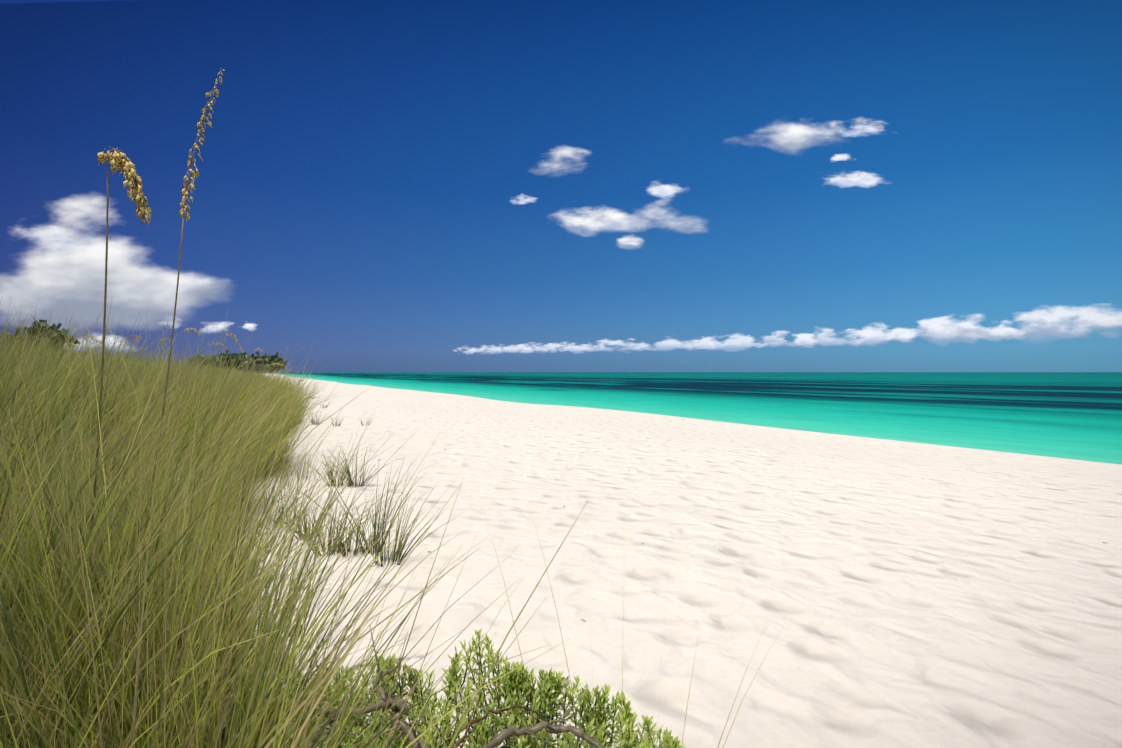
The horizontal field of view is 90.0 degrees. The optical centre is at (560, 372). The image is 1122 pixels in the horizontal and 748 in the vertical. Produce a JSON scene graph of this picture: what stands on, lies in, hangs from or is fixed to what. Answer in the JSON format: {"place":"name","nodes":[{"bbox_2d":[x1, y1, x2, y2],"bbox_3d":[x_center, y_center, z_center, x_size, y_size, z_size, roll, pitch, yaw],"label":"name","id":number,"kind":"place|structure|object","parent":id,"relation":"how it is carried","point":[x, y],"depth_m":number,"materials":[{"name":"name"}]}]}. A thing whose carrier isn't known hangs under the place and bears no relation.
{"place":"outdoors","nodes":[
{"label":"outdoors","id":0,"kind":"place"},
{"bbox_2d":[18,226,72,248],"bbox_3d":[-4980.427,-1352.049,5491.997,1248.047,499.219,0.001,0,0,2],"label":"cloud","id":1,"kind":"structure","parent":0,"point":[39,235],"depth_m":5492.59,"materials":[{"name":"white"}]},
{"bbox_2d":[65,329,154,350],"bbox_3d":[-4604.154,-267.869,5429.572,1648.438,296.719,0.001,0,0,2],"label":"cloud","id":2,"kind":"structure","parent":0,"point":[111,338],"depth_m":5422.62,"materials":[{"name":"white"}]},
{"bbox_2d":[0,198,222,356],"bbox_3d":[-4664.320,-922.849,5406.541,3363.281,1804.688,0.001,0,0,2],"label":"cloud","id":3,"kind":"structure","parent":0,"point":[56,278],"depth_m":5402.14,"materials":[{"name":"white"}]},
{"bbox_2d":[201,322,232,331],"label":"cloud","id":4,"kind":"structure","parent":0,"point":[216,328],"depth_m":5489.31,"materials":[{"name":"white"}]},
{"bbox_2d":[243,324,254,329],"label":"cloud","id":5,"kind":"structure","parent":0,"point":[249,326],"depth_m":5503.63,"materials":[{"name":"white"}]},
{"bbox_2d":[454,348,482,353],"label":"cloud","id":6,"kind":"structure","parent":0,"point":[470,350],"depth_m":5456.63,"materials":[{"name":"white"}]},
{"bbox_2d":[474,345,501,353],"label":"cloud","id":7,"kind":"structure","parent":0,"point":[495,349],"depth_m":5475.63,"materials":[{"name":"white"}]},
{"bbox_2d":[491,344,548,353],"bbox_3d":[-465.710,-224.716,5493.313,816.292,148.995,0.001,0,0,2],"label":"cloud","id":8,"kind":"structure","parent":0,"point":[514,348],"depth_m":5492.00,"materials":[{"name":"white"}]},
{"bbox_2d":[513,196,535,203],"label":"cloud","id":9,"kind":"structure","parent":0,"point":[523,201],"depth_m":5138.80,"materials":[{"name":"white"}]},
{"bbox_2d":[524,343,560,351],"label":"cloud","id":10,"kind":"structure","parent":0,"point":[551,346],"depth_m":5507.35,"materials":[{"name":"white"}]},
{"bbox_2d":[542,148,574,172],"bbox_3d":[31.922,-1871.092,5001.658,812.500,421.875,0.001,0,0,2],"label":"cloud","id":11,"kind":"structure","parent":0,"point":[565,152],"depth_m":5003.15,"materials":[{"name":"white"}]},
{"bbox_2d":[0,0,1121,371],"label":"sky","id":12,"kind":"structure","parent":0,"point":[363,168],"materials":[{"name":"blue"}]},
{"bbox_2d":[559,342,592,352],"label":"cloud","id":13,"kind":"structure","parent":0,"point":[573,348],"depth_m":5523.94,"materials":[{"name":"white"}]},
{"bbox_2d":[575,342,602,351],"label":"cloud","id":14,"kind":"structure","parent":0,"point":[589,349],"depth_m":5543.40,"materials":[{"name":"white"}]},
{"bbox_2d":[559,200,666,235],"bbox_3d":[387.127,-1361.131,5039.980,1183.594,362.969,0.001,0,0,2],"label":"cloud","id":15,"kind":"structure","parent":0,"point":[592,222],"depth_m":5040.45,"materials":[{"name":"white"}]},
{"bbox_2d":[587,339,656,350],"bbox_3d":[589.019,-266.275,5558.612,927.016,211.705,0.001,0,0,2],"label":"cloud","id":16,"kind":"structure","parent":0,"point":[630,345],"depth_m":5557.95,"materials":[{"name":"white"}]},
{"bbox_2d":[618,237,641,247],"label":"cloud","id":17,"kind":"structure","parent":0,"point":[624,242],"depth_m":5057.55,"materials":[{"name":"white"}]},
{"bbox_2d":[203,373,1121,747],"bbox_3d":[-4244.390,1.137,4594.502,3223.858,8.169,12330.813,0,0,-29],"label":"beach sand","id":18,"kind":"structure","parent":0,"point":[909,595],"depth_m":3.55,"materials":[{"name":"beige sand"}]},
{"bbox_2d":[8,318,79,351],"bbox_3d":[-39.716,-2.146,43.242,4.561,4.401,4.176,0,0,36],"label":"bush","id":19,"kind":"object","parent":18,"relation":"on","point":[52,327],"depth_m":42.99,"materials":[{"name":"green plant"}]},
{"bbox_2d":[82,68,286,600],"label":"sea oats","id":20,"kind":"object","parent":18,"relation":"on","point":[123,162],"depth_m":1.64,"materials":[{"name":"plant"}]},
{"bbox_2d":[197,355,214,363],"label":"bush","id":21,"kind":"object","parent":18,"relation":"on","point":[205,357],"depth_m":453.74,"materials":[{"name":"green plant"}]},
{"bbox_2d":[205,356,221,363],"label":"bush","id":22,"kind":"object","parent":18,"relation":"on","point":[219,359],"depth_m":343.58,"materials":[{"name":"green plant"}]},
{"bbox_2d":[214,353,239,368],"bbox_3d":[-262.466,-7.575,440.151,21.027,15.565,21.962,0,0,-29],"label":"bush","id":23,"kind":"object","parent":18,"relation":"on","point":[218,362],"depth_m":436.85,"materials":[{"name":"green plant"}]},
{"bbox_2d":[220,350,244,369],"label":"bush","id":24,"kind":"object","parent":18,"relation":"on","point":[233,360],"depth_m":417.07,"materials":[{"name":"green plant"}]},
{"bbox_2d":[228,352,251,369],"bbox_3d":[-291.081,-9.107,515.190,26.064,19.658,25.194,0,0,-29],"label":"bush","id":25,"kind":"object","parent":18,"relation":"on","point":[244,354],"depth_m":514.76,"materials":[{"name":"green plant"}]},
{"bbox_2d":[244,357,267,373],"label":"bush","id":26,"kind":"object","parent":18,"relation":"on","point":[258,362],"depth_m":418.20,"materials":[{"name":"green plant"}]},
{"bbox_2d":[245,352,274,370],"bbox_3d":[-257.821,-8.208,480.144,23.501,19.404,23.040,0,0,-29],"label":"bush","id":27,"kind":"object","parent":18,"relation":"on","point":[264,357],"depth_m":478.67,"materials":[{"name":"green plant"}]},
{"bbox_2d":[267,352,286,372],"bbox_3d":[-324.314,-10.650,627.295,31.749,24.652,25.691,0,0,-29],"label":"bush","id":28,"kind":"object","parent":18,"relation":"on","point":[274,356],"depth_m":627.00,"materials":[{"name":"green plant"}]},
{"bbox_2d":[0,296,790,747],"bbox_3d":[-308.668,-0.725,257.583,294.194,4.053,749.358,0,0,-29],"label":"dune grass plants","id":29,"kind":"object","parent":18,"relation":"on","point":[98,648],"depth_m":1.37,"materials":[{"name":"green plant"}]},
{"bbox_2d":[255,611,684,747],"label":"shrub","id":30,"kind":"object","parent":18,"relation":"on","point":[515,726],"depth_m":1.54,"materials":[{"name":"green plant"}]},
{"bbox_2d":[648,185,680,197],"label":"cloud","id":31,"kind":"structure","parent":0,"point":[663,191],"depth_m":5071.93,"materials":[{"name":"white"}]},
{"bbox_2d":[634,198,700,231],"bbox_3d":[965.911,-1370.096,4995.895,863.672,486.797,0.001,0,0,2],"label":"cloud","id":32,"kind":"structure","parent":0,"point":[686,226],"depth_m":4995.89,"materials":[{"name":"white"}]},
{"bbox_2d":[656,339,700,348],"bbox_3d":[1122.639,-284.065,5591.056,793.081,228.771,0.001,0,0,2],"label":"cloud","id":33,"kind":"structure","parent":0,"point":[670,343],"depth_m":5591.10,"materials":[{"name":"white"}]},
{"bbox_2d":[259,372,1121,464],"bbox_3d":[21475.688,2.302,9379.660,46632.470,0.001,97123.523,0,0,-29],"label":"sea water","id":34,"kind":"structure","parent":0,"point":[1073,415],"depth_m":47.39,"materials":[{"name":"teal liquid"}]},
{"bbox_2d":[681,338,720,350],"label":"cloud","id":35,"kind":"structure","parent":0,"point":[706,343],"depth_m":5605.81,"materials":[{"name":"white"}]},
{"bbox_2d":[704,334,768,348],"bbox_3d":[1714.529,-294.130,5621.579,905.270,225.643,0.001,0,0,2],"label":"cloud","id":36,"kind":"structure","parent":0,"point":[736,340],"depth_m":5619.49,"materials":[{"name":"white"}]},
{"bbox_2d":[763,330,787,345],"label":"cloud","id":37,"kind":"structure","parent":0,"point":[775,339],"depth_m":5631.80,"materials":[{"name":"white"}]},
{"bbox_2d":[786,333,817,347],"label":"cloud","id":38,"kind":"structure","parent":0,"point":[803,339],"depth_m":5647.33,"materials":[{"name":"white"}]},
{"bbox_2d":[769,115,867,154],"bbox_3d":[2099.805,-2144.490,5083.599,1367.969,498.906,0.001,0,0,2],"label":"cloud","id":39,"kind":"structure","parent":0,"point":[792,137],"depth_m":5082.49,"materials":[{"name":"white"}]},
{"bbox_2d":[814,327,845,346],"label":"cloud","id":40,"kind":"structure","parent":0,"point":[823,338],"depth_m":5664.45,"materials":[{"name":"white"}]},
{"bbox_2d":[831,154,848,160],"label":"cloud","id":41,"kind":"structure","parent":0,"point":[838,157],"depth_m":5118.78,"materials":[{"name":"white"}]},
{"bbox_2d":[829,172,879,186],"bbox_3d":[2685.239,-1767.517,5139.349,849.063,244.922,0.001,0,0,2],"label":"cloud","id":42,"kind":"structure","parent":0,"point":[862,179],"depth_m":5138.49,"materials":[{"name":"white"}]},
{"bbox_2d":[840,329,871,346],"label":"cloud","id":43,"kind":"structure","parent":0,"point":[857,332],"depth_m":5679.88,"materials":[{"name":"white"}]},
{"bbox_2d":[832,123,881,135],"bbox_3d":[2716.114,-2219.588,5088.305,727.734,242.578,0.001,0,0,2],"label":"cloud","id":44,"kind":"structure","parent":0,"point":[864,128],"depth_m":5088.00,"materials":[{"name":"white"}]},
{"bbox_2d":[860,323,896,345],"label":"cloud","id":45,"kind":"structure","parent":0,"point":[877,335],"depth_m":5697.56,"materials":[{"name":"white"}]},
{"bbox_2d":[890,327,917,342],"bbox_3d":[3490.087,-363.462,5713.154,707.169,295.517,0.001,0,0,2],"label":"cloud","id":46,"kind":"structure","parent":0,"point":[905,335],"depth_m":5712.89,"materials":[{"name":"white"}]},
{"bbox_2d":[917,314,1010,346],"bbox_3d":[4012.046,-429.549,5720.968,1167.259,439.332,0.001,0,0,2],"label":"cloud","id":47,"kind":"structure","parent":0,"point":[943,328],"depth_m":5721.93,"materials":[{"name":"white"}]},
{"bbox_2d":[978,319,1037,347],"bbox_3d":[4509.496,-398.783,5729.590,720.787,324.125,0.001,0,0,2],"label":"cloud","id":48,"kind":"structure","parent":0,"point":[999,332],"depth_m":5729.27,"materials":[{"name":"white"}]},
{"bbox_2d":[1016,299,1114,348],"bbox_3d":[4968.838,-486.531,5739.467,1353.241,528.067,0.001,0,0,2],"label":"cloud","id":49,"kind":"structure","parent":0,"point":[1050,322],"depth_m":5736.58,"materials":[{"name":"white"}]},
{"bbox_2d":[1073,307,1121,340],"bbox_3d":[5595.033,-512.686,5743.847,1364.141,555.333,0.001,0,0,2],"label":"cloud","id":50,"kind":"structure","parent":0,"point":[1115,317],"depth_m":5745.80,"materials":[{"name":"white"}]}
]}

